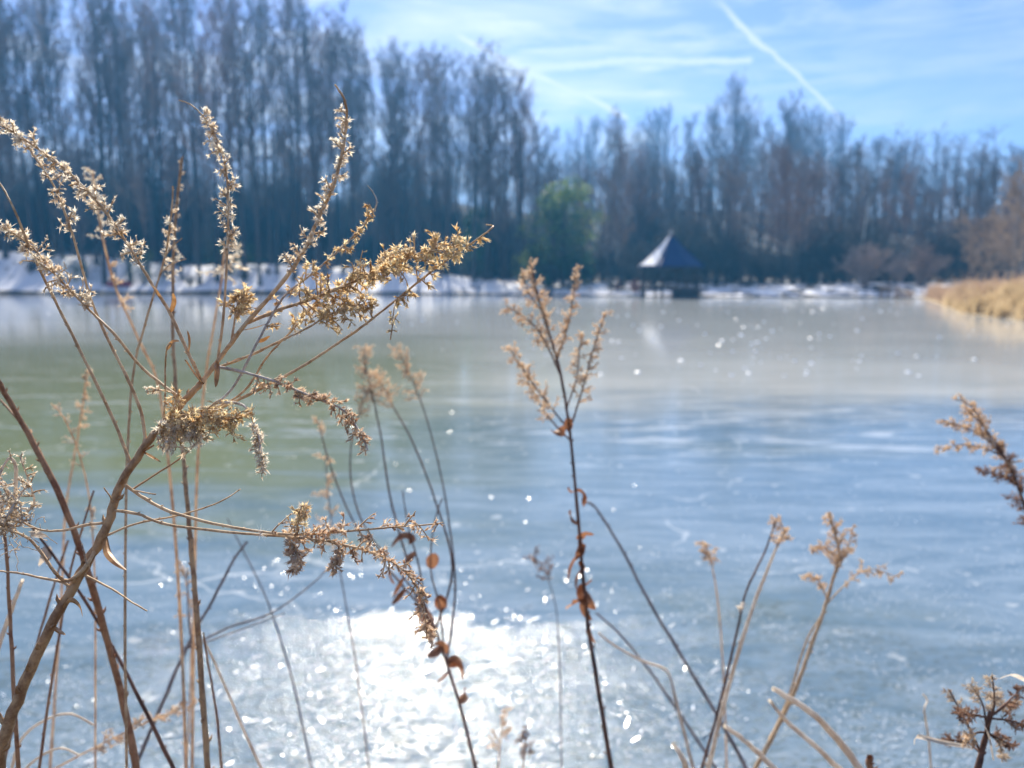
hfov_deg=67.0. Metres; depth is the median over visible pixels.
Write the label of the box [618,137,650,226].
bare tree
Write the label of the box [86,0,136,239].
bare tree
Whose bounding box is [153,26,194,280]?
bare tree
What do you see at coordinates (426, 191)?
bare shrub
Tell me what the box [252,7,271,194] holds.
bare tree
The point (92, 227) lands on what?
bare shrub
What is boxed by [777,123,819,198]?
bare tree
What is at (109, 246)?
bare tree
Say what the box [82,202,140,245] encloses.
bare shrub
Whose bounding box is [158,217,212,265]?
bare shrub
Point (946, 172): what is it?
bare tree
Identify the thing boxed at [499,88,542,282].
bare tree
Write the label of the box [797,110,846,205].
bare tree
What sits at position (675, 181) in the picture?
bare tree
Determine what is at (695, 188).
bare tree
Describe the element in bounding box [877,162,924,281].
bare tree
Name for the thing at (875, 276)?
bare shrub
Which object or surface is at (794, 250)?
bare shrub
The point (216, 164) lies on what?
bare tree
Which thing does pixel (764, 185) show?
bare tree
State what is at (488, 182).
bare tree
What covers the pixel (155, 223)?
bare tree
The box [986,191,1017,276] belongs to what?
bare tree
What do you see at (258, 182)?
bare tree
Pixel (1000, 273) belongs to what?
bare shrub
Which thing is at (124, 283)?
rowing boat
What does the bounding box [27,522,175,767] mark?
slim stalk
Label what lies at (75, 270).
evergreen shrub
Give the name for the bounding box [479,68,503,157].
bare tree
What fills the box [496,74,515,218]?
bare tree
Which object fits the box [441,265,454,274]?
bare shrub
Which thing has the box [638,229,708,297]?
pavilion
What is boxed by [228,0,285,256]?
bare tree
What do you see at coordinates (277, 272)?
bare tree
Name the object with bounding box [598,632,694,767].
bent straw
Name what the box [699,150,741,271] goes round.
bare tree
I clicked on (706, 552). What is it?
seedy stalk
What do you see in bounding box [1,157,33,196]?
bare shrub
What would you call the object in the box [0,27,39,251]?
bare tree
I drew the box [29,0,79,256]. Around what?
bare tree
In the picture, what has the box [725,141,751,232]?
bare tree
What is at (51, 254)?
bare shrub
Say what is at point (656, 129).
bare tree
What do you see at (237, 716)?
straw stalk
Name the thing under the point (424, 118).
bare tree
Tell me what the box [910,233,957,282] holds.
bare shrub
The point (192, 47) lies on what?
bare tree
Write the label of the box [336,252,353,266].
bare shrub
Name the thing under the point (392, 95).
bare tree
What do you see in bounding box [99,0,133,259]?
bare tree
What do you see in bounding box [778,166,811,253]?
bare tree
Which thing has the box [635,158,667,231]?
bare tree
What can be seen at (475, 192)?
bare tree
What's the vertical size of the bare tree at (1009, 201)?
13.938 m
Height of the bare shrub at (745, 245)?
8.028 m
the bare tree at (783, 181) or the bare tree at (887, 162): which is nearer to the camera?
the bare tree at (783, 181)
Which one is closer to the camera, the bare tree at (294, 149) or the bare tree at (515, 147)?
the bare tree at (515, 147)
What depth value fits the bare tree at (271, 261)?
108.88 m
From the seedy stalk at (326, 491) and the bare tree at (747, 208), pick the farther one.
the bare tree at (747, 208)
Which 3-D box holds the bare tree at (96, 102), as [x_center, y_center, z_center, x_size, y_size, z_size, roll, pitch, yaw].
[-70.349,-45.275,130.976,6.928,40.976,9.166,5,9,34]
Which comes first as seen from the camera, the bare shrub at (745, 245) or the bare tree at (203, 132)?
the bare shrub at (745, 245)
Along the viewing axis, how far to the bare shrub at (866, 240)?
88.44 m
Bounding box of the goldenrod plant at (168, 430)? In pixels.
[0,84,493,767]
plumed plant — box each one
[498,258,613,767]
[753,511,903,767]
[933,392,1023,525]
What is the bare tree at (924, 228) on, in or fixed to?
on the ground at (16, 277)
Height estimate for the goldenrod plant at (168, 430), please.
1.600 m
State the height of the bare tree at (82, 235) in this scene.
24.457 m
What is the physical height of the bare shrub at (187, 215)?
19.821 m
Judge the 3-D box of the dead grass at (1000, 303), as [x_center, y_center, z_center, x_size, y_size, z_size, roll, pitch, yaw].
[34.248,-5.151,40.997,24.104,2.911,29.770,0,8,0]
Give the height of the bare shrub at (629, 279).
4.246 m
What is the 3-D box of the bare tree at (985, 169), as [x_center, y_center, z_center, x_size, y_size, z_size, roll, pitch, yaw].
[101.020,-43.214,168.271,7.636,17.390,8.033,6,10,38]
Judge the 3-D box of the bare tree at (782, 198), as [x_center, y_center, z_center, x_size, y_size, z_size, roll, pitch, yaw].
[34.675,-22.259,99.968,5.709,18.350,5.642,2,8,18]
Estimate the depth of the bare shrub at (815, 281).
93.53 m
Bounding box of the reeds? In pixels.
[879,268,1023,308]
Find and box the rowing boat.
[106,280,131,285]
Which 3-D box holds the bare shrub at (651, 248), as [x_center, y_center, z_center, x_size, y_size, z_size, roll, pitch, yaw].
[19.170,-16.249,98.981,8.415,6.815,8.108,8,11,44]
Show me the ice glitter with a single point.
(512, 661)
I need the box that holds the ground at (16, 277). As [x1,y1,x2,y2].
[0,202,1023,320]
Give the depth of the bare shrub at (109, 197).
130.47 m
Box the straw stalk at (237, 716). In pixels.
[203,640,262,767]
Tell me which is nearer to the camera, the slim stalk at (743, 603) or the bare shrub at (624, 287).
the slim stalk at (743, 603)
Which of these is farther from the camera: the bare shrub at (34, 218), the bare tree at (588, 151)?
the bare tree at (588, 151)
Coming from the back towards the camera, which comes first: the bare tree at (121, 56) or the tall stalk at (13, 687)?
the bare tree at (121, 56)
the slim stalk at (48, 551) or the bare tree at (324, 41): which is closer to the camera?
the slim stalk at (48, 551)
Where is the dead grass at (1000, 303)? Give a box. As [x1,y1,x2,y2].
[942,270,1023,320]
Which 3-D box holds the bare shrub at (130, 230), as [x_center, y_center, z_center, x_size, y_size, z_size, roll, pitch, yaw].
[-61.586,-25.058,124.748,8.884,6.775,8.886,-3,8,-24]
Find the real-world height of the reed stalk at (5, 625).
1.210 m
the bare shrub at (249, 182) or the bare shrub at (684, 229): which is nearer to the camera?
the bare shrub at (684, 229)
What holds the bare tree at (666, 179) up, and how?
on the ground at (16, 277)
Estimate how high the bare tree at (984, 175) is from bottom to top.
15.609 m
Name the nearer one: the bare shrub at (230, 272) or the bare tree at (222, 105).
the bare shrub at (230, 272)
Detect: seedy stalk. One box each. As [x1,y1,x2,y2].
[49,368,92,767]
[51,401,98,767]
[82,167,187,767]
[173,560,200,758]
[189,242,249,767]
[311,452,369,767]
[486,705,512,767]
[513,723,535,767]
[524,544,561,767]
[694,540,727,767]
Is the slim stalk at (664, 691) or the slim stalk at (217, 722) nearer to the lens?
the slim stalk at (217, 722)
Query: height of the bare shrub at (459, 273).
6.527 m
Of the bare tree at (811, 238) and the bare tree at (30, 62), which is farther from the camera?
the bare tree at (30, 62)
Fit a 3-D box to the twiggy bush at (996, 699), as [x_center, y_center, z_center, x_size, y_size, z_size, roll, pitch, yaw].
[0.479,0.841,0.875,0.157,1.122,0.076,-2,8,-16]
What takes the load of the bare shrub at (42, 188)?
on the ground at (16, 277)
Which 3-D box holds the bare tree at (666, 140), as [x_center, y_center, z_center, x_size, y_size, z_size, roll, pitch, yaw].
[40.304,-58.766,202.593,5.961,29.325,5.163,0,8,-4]
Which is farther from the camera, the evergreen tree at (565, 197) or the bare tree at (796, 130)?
the bare tree at (796, 130)
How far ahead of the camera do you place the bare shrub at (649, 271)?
87.66 m
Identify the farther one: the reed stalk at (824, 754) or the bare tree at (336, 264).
the bare tree at (336, 264)
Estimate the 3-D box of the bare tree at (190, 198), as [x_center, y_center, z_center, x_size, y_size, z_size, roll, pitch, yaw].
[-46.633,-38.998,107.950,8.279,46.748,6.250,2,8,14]
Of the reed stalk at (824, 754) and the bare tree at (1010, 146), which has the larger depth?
the bare tree at (1010, 146)
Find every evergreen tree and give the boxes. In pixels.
[452,203,495,273]
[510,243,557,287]
[515,175,608,287]
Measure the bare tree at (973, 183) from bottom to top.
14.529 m
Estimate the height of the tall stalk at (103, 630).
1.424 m
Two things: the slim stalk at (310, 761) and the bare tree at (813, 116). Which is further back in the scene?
the bare tree at (813, 116)
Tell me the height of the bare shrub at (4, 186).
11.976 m
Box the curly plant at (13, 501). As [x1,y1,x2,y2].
[0,450,57,570]
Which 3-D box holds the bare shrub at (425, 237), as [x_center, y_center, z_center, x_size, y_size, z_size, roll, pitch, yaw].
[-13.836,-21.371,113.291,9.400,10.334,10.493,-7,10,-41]
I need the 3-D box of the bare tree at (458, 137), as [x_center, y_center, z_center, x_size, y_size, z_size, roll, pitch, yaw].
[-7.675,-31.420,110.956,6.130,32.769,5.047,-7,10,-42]
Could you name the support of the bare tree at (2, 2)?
on the ground at (16, 277)
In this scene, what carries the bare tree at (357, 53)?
on the ground at (16, 277)
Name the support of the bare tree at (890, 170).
on the ground at (16, 277)
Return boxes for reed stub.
[865,754,877,767]
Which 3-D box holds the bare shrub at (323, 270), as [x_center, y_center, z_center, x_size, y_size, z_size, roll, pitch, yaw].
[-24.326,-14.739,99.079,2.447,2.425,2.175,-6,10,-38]
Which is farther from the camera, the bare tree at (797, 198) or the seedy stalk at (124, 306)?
the bare tree at (797, 198)
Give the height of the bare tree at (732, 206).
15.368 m
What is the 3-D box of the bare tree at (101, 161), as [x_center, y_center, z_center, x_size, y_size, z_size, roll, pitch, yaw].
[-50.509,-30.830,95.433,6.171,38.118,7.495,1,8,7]
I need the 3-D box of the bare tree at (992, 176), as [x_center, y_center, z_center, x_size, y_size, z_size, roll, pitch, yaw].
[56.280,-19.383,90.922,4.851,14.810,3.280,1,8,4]
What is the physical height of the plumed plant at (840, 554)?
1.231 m
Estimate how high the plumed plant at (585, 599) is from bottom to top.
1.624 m
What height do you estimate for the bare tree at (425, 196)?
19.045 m
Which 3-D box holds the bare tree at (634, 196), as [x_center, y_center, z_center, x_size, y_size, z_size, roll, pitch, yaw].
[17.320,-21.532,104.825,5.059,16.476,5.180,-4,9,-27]
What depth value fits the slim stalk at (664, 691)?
1.57 m
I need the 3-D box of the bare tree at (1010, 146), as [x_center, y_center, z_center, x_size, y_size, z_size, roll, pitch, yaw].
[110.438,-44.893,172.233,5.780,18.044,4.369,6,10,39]
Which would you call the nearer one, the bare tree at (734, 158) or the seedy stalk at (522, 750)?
the seedy stalk at (522, 750)
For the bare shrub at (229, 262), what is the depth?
101.08 m
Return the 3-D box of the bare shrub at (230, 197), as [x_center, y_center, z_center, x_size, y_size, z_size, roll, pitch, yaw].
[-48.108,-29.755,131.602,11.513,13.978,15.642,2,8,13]
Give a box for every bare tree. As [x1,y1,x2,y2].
[0,0,17,178]
[0,0,21,258]
[0,0,36,269]
[0,0,48,256]
[0,1,25,243]
[0,2,21,187]
[0,2,32,252]
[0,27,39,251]
[0,30,9,151]
[1,55,21,238]
[4,2,43,254]
[11,0,47,150]
[11,0,69,255]
[13,0,78,247]
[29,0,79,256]
[30,0,73,258]
[33,4,58,169]
[39,84,117,278]
[62,0,119,258]
[63,0,94,242]
[65,0,129,285]
[74,1,119,169]
[75,2,103,257]
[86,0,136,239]
[89,0,129,278]
[89,0,145,283]
[97,6,115,252]
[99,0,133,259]
[99,16,164,260]
[104,6,177,279]
[119,0,143,172]
[122,0,162,262]
[126,0,184,275]
[131,0,179,213]
[136,0,157,167]
[136,0,169,259]
[144,0,206,265]
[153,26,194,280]
[154,0,195,266]
[159,0,189,192]
[165,0,212,194]
[165,0,218,284]
[181,0,237,266]
[184,53,217,265]
[190,4,242,282]
[191,33,213,258]
[201,0,245,191]
[206,0,248,193]
[208,0,260,279]
[220,2,264,267]
[227,5,276,286]
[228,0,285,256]
[241,0,285,264]
[241,88,274,261]
[245,0,285,235]
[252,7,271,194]
[255,0,312,281]
[260,4,286,274]
[265,0,331,248]
[269,110,302,264]
[274,0,314,265]
[277,121,309,195]
[279,0,335,271]
[289,24,338,265]
[302,9,344,202]
[302,88,332,261]
[303,0,361,259]
[305,29,351,266]
[305,30,350,269]
[323,0,378,274]
[328,20,379,267]
[330,14,372,263]
[337,21,379,188]
[347,47,389,267]
[353,154,377,269]
[366,41,409,266]
[369,170,403,258]
[370,48,410,228]
[374,74,414,258]
[379,53,401,181]
[384,34,423,216]
[384,37,427,266]
[401,40,437,271]
[402,150,436,271]
[411,46,450,272]
[411,52,447,278]
[416,72,466,275]
[424,45,449,205]
[426,41,459,200]
[426,44,468,268]
[437,46,476,275]
[452,82,479,215]
[455,54,510,280]
[460,82,481,204]
[463,34,516,279]
[464,63,514,279]
[465,71,486,260]
[469,42,492,209]
[474,55,532,279]
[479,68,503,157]
[481,149,509,280]
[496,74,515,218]
[499,66,533,282]
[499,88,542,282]
[506,92,523,276]
[510,68,539,271]
[520,131,551,281]
[524,107,558,239]
[525,125,535,225]
[527,152,578,282]
[534,126,560,229]
[538,164,569,244]
[551,124,562,190]
[556,130,573,214]
[569,115,584,207]
[571,174,593,249]
[571,185,594,255]
[574,157,603,255]
[579,114,611,220]
[580,126,592,227]
[584,104,629,281]
[590,163,625,280]
[593,163,624,283]
[599,119,619,219]
[604,136,637,275]
[604,161,637,280]
[607,171,627,261]
[612,121,625,225]
[613,114,626,214]
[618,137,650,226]
[620,171,640,254]
[623,166,659,256]
[624,139,662,279]
[625,121,650,189]
[631,158,660,228]
[635,107,677,181]
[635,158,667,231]
[640,108,656,199]
[642,186,654,230]
[648,143,669,230]
[648,156,683,238]
[650,164,669,235]
[656,161,683,234]
[657,102,676,208]
[658,185,685,234]
[665,170,684,235]
[666,141,710,235]
[666,152,711,279]
[670,122,683,176]
[671,179,697,240]
[675,139,719,240]
[678,111,703,213]
[682,121,691,211]
[684,172,708,226]
[687,150,711,237]
[698,67,764,239]
[698,98,726,212]
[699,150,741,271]
[700,116,718,225]
[707,158,736,281]
[710,170,742,285]
[717,163,743,278]
[718,114,764,211]
[721,116,732,219]
[724,172,767,285]
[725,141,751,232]
[730,106,761,210]
[733,166,755,278]
[740,144,781,281]
[747,118,768,222]
[748,162,774,252]
[753,113,776,218]
[756,140,801,251]
[757,131,786,278]
[758,146,808,284]
[761,141,804,253]
[763,122,781,211]
[766,88,816,241]
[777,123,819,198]
[778,155,830,283]
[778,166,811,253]
[780,120,797,175]
[782,104,830,213]
[785,147,820,252]
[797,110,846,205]
[798,153,827,283]
[800,164,836,278]
[811,150,833,264]
[814,113,823,176]
[815,167,846,278]
[819,156,856,239]
[823,141,876,242]
[829,112,861,201]
[832,130,844,216]
[832,155,856,229]
[838,166,869,282]
[844,175,871,246]
[847,166,881,282]
[850,142,868,220]
[851,134,870,205]
[852,178,894,282]
[854,168,875,241]
[857,134,909,225]
[868,157,898,237]
[873,166,897,278]
[874,148,901,242]
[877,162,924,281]
[882,143,898,217]
[891,154,915,248]
[892,139,914,219]
[893,141,903,223]
[900,183,934,254]
[903,183,935,248]
[912,185,954,255]
[914,159,933,245]
[917,149,928,214]
[925,159,939,214]
[932,179,955,237]
[933,150,960,222]
[938,178,956,234]
[940,172,974,280]
[945,165,980,238]
[948,186,973,239]
[954,153,963,206]
[960,143,993,218]
[962,153,976,210]
[964,169,998,256]
[964,189,985,241]
[968,156,1015,278]
[971,154,995,218]
[971,197,993,251]
[974,189,1001,250]
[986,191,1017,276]
[988,168,1020,270]
[995,147,1023,224]
[995,150,1002,198]
[999,142,1019,194]
[1003,187,1022,238]
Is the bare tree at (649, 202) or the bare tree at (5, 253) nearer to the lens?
the bare tree at (5, 253)
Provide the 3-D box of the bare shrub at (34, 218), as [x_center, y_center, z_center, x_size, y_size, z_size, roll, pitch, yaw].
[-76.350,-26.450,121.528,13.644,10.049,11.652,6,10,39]
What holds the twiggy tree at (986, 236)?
on the ground at (16, 277)
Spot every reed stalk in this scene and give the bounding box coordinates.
[0,579,24,648]
[10,712,94,767]
[25,747,79,767]
[671,741,688,767]
[723,724,776,767]
[768,699,841,767]
[771,686,862,767]
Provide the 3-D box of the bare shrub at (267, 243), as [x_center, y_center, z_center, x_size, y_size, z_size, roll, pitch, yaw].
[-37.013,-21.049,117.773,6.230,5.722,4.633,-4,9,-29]
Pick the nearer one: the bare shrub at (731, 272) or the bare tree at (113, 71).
the bare shrub at (731, 272)
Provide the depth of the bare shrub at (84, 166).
125.93 m
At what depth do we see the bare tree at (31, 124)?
99.15 m
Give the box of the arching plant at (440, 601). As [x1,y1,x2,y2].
[312,340,477,767]
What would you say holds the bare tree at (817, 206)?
on the ground at (16, 277)
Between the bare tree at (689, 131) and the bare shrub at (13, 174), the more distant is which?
the bare tree at (689, 131)
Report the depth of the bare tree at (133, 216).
112.11 m
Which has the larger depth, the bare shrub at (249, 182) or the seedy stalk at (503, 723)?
the bare shrub at (249, 182)
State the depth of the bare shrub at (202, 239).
112.75 m
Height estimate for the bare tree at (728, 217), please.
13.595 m
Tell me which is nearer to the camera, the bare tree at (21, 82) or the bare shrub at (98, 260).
the bare shrub at (98, 260)
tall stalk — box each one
[0,380,139,767]
[0,492,21,767]
[123,186,185,767]
[163,155,213,767]
[705,520,793,767]
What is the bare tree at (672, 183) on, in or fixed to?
on the ground at (16, 277)
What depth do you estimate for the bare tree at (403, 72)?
129.41 m
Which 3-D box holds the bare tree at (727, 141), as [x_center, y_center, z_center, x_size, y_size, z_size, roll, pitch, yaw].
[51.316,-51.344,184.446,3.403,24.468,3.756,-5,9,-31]
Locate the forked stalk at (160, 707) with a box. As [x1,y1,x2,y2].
[138,541,324,761]
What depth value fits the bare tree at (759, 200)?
119.74 m
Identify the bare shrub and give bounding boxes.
[0,186,46,225]
[0,189,36,245]
[0,191,62,243]
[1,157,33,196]
[2,176,45,243]
[3,136,94,245]
[5,203,67,245]
[13,117,126,242]
[22,180,89,247]
[22,258,34,273]
[44,247,59,258]
[45,160,127,243]
[48,203,91,245]
[63,208,131,248]
[73,149,130,210]
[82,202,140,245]
[89,254,101,265]
[96,147,202,255]
[110,208,147,248]
[130,149,235,258]
[133,231,165,251]
[137,211,184,255]
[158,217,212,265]
[165,214,221,263]
[182,272,195,286]
[197,183,224,233]
[198,207,255,254]
[202,171,248,249]
[202,187,272,255]
[202,237,225,263]
[209,197,263,261]
[217,154,283,213]
[219,250,235,268]
[220,188,299,259]
[228,263,235,275]
[236,166,306,230]
[237,273,248,281]
[245,173,333,247]
[249,232,286,263]
[257,151,338,249]
[272,206,333,261]
[273,240,299,264]
[274,237,290,257]
[289,212,333,261]
[306,186,370,256]
[318,262,331,275]
[320,245,338,262]
[322,211,350,247]
[333,177,386,210]
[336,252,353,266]
[337,145,435,257]
[338,213,380,258]
[344,218,401,258]
[346,142,464,258]
[362,172,408,228]
[366,230,403,260]
[377,235,415,263]
[384,208,444,270]
[387,202,444,266]
[400,196,472,260]
[435,206,486,252]
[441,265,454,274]
[442,232,476,275]
[449,250,480,276]
[458,179,535,266]
[459,207,531,274]
[463,212,538,273]
[463,257,484,277]
[479,271,486,280]
[492,234,525,278]
[507,207,544,266]
[517,186,596,246]
[526,239,552,280]
[527,254,570,286]
[541,214,585,254]
[544,256,578,286]
[549,223,598,284]
[569,245,603,282]
[571,259,616,282]
[588,232,630,281]
[598,255,630,281]
[604,279,615,291]
[612,280,623,290]
[613,199,665,258]
[614,254,633,281]
[616,234,652,281]
[618,205,667,278]
[618,254,633,281]
[619,276,628,288]
[625,279,640,291]
[627,255,680,284]
[631,230,665,282]
[633,223,689,282]
[650,211,725,275]
[650,213,705,283]
[672,217,721,283]
[683,209,753,285]
[712,256,745,283]
[714,231,764,281]
[729,220,758,279]
[732,245,774,283]
[744,247,781,284]
[746,241,777,280]
[758,250,798,282]
[768,244,820,284]
[773,248,796,282]
[780,239,820,282]
[786,218,846,283]
[792,219,858,283]
[792,264,826,282]
[819,261,850,282]
[822,213,897,282]
[823,214,860,282]
[824,270,839,282]
[828,262,855,282]
[830,274,838,283]
[833,240,909,286]
[854,218,915,282]
[867,267,885,282]
[875,240,913,282]
[880,251,912,282]
[889,255,918,282]
[896,242,921,282]
[901,238,956,285]
[904,252,944,283]
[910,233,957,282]
[922,220,982,280]
[924,254,964,283]
[941,225,982,278]
[948,234,986,279]
[948,253,1003,281]
[980,250,1014,278]
[992,251,1016,276]
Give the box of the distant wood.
[1,123,1023,238]
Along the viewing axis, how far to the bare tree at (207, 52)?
98.96 m
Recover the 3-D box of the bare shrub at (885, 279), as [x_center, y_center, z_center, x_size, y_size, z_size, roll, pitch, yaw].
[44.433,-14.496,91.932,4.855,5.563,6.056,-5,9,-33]
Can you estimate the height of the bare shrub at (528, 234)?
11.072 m
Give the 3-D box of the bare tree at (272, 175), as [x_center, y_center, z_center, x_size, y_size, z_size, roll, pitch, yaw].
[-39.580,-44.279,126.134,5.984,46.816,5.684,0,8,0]
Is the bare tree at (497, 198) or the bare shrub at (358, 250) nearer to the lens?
the bare tree at (497, 198)
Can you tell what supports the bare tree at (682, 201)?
on the ground at (16, 277)
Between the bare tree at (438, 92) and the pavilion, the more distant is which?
the bare tree at (438, 92)
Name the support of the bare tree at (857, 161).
on the ground at (16, 277)
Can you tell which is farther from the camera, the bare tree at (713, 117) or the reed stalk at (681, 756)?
the bare tree at (713, 117)
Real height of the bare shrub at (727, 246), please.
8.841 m
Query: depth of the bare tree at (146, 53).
150.92 m
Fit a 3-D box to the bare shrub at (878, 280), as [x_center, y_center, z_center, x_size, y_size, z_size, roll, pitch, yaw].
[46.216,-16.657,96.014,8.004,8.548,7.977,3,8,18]
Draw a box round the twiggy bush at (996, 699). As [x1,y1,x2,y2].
[914,674,1023,767]
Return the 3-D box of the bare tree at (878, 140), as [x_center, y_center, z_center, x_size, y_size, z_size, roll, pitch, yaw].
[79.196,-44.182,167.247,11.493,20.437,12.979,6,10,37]
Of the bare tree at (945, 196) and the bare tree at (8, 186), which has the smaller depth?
the bare tree at (8, 186)
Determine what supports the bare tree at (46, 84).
on the ground at (16, 277)
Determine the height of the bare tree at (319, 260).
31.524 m
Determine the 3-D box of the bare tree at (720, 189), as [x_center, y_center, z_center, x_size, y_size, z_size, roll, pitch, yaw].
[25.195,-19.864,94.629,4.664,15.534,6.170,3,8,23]
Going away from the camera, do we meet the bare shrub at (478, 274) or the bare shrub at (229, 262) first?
the bare shrub at (229, 262)
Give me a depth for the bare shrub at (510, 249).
110.96 m
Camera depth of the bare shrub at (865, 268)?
82.56 m
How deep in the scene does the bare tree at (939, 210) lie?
108.49 m
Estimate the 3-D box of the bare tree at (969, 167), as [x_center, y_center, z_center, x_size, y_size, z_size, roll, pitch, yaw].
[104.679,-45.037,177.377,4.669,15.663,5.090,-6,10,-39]
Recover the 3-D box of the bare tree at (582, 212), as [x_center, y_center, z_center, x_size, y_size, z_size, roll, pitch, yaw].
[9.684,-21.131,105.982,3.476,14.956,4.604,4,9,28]
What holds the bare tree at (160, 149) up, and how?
on the ground at (16, 277)
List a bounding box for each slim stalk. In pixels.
[6,540,68,758]
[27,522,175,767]
[38,490,94,767]
[203,632,222,767]
[227,519,311,767]
[586,501,747,767]
[595,612,716,767]
[700,513,781,767]
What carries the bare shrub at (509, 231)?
on the ground at (16, 277)
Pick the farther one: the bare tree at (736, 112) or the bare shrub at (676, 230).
the bare tree at (736, 112)
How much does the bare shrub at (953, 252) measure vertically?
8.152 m
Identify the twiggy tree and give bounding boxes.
[950,204,1023,283]
[985,152,1023,277]
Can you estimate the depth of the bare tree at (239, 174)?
96.61 m
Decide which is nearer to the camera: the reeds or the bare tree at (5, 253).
the reeds
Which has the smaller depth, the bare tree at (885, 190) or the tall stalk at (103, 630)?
the tall stalk at (103, 630)
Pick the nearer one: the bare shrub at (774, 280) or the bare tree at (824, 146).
the bare shrub at (774, 280)
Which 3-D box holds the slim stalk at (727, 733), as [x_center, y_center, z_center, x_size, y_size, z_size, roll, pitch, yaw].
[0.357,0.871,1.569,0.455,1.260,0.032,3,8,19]
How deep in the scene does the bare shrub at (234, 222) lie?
121.43 m
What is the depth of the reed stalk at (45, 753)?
0.90 m
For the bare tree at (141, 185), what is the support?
on the ground at (16, 277)
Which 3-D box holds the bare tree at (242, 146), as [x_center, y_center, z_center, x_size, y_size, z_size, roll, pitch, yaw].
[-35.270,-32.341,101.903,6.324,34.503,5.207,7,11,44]
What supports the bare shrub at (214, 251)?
on the ground at (16, 277)
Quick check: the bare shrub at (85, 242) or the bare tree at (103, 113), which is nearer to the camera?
the bare tree at (103, 113)
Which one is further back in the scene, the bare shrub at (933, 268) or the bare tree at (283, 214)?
the bare tree at (283, 214)
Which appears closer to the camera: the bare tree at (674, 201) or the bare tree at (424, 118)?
the bare tree at (424, 118)
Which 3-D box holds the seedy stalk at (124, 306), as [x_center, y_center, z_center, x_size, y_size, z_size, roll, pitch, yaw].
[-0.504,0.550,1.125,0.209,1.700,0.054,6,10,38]
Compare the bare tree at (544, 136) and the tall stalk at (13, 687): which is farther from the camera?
the bare tree at (544, 136)
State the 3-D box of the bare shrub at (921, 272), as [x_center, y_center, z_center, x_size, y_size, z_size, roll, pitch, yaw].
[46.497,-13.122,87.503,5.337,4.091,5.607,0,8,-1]
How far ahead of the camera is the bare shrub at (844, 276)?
94.08 m
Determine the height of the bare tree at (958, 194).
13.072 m
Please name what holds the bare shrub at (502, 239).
on the ground at (16, 277)
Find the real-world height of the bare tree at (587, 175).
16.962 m
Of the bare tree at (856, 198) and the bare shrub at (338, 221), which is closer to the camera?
the bare tree at (856, 198)
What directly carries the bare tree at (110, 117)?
on the ground at (16, 277)
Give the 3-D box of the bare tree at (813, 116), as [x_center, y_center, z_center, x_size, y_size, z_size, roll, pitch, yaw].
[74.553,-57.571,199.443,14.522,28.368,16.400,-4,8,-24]
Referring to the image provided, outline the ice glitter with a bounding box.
[0,379,1023,767]
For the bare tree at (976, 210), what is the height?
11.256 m
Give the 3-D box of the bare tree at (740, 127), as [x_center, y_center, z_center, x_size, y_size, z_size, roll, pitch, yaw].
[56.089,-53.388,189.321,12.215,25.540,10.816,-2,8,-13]
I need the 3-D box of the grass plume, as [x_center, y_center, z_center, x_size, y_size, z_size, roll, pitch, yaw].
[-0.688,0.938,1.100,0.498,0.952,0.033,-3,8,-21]
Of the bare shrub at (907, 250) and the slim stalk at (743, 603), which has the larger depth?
the bare shrub at (907, 250)
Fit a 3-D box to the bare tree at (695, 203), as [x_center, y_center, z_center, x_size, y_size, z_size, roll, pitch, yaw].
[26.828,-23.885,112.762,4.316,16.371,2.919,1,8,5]
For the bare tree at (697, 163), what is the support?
on the ground at (16, 277)
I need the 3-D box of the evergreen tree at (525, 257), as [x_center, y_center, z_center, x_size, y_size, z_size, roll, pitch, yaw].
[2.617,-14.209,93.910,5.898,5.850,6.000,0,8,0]
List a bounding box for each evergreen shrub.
[49,254,101,284]
[116,249,167,285]
[200,240,266,275]
[540,275,552,291]
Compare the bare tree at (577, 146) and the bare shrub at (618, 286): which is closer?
the bare shrub at (618, 286)
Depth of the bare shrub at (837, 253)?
91.30 m
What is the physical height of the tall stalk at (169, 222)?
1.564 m
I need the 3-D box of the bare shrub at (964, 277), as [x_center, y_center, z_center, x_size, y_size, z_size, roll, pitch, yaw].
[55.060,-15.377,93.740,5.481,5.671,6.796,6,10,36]
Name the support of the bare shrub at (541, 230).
on the ground at (16, 277)
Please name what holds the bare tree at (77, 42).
on the ground at (16, 277)
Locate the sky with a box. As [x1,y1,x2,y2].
[0,0,1023,221]
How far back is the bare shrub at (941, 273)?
87.61 m
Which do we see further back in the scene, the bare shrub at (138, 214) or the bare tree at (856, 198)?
the bare shrub at (138, 214)
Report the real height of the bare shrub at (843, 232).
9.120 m
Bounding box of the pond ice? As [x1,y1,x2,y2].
[0,294,1023,767]
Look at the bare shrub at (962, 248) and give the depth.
96.51 m
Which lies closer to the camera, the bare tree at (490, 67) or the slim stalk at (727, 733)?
the slim stalk at (727, 733)
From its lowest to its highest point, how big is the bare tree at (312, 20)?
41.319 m
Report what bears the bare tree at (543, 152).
on the ground at (16, 277)
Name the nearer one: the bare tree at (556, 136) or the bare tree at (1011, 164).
the bare tree at (1011, 164)
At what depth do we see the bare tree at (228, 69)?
135.94 m
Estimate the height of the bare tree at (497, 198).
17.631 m
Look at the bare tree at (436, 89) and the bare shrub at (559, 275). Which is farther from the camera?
the bare tree at (436, 89)
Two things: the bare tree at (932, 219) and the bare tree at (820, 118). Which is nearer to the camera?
the bare tree at (932, 219)
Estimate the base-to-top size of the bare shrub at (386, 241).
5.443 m
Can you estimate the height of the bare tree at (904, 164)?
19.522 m
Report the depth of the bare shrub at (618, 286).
87.07 m
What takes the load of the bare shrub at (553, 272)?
on the ground at (16, 277)

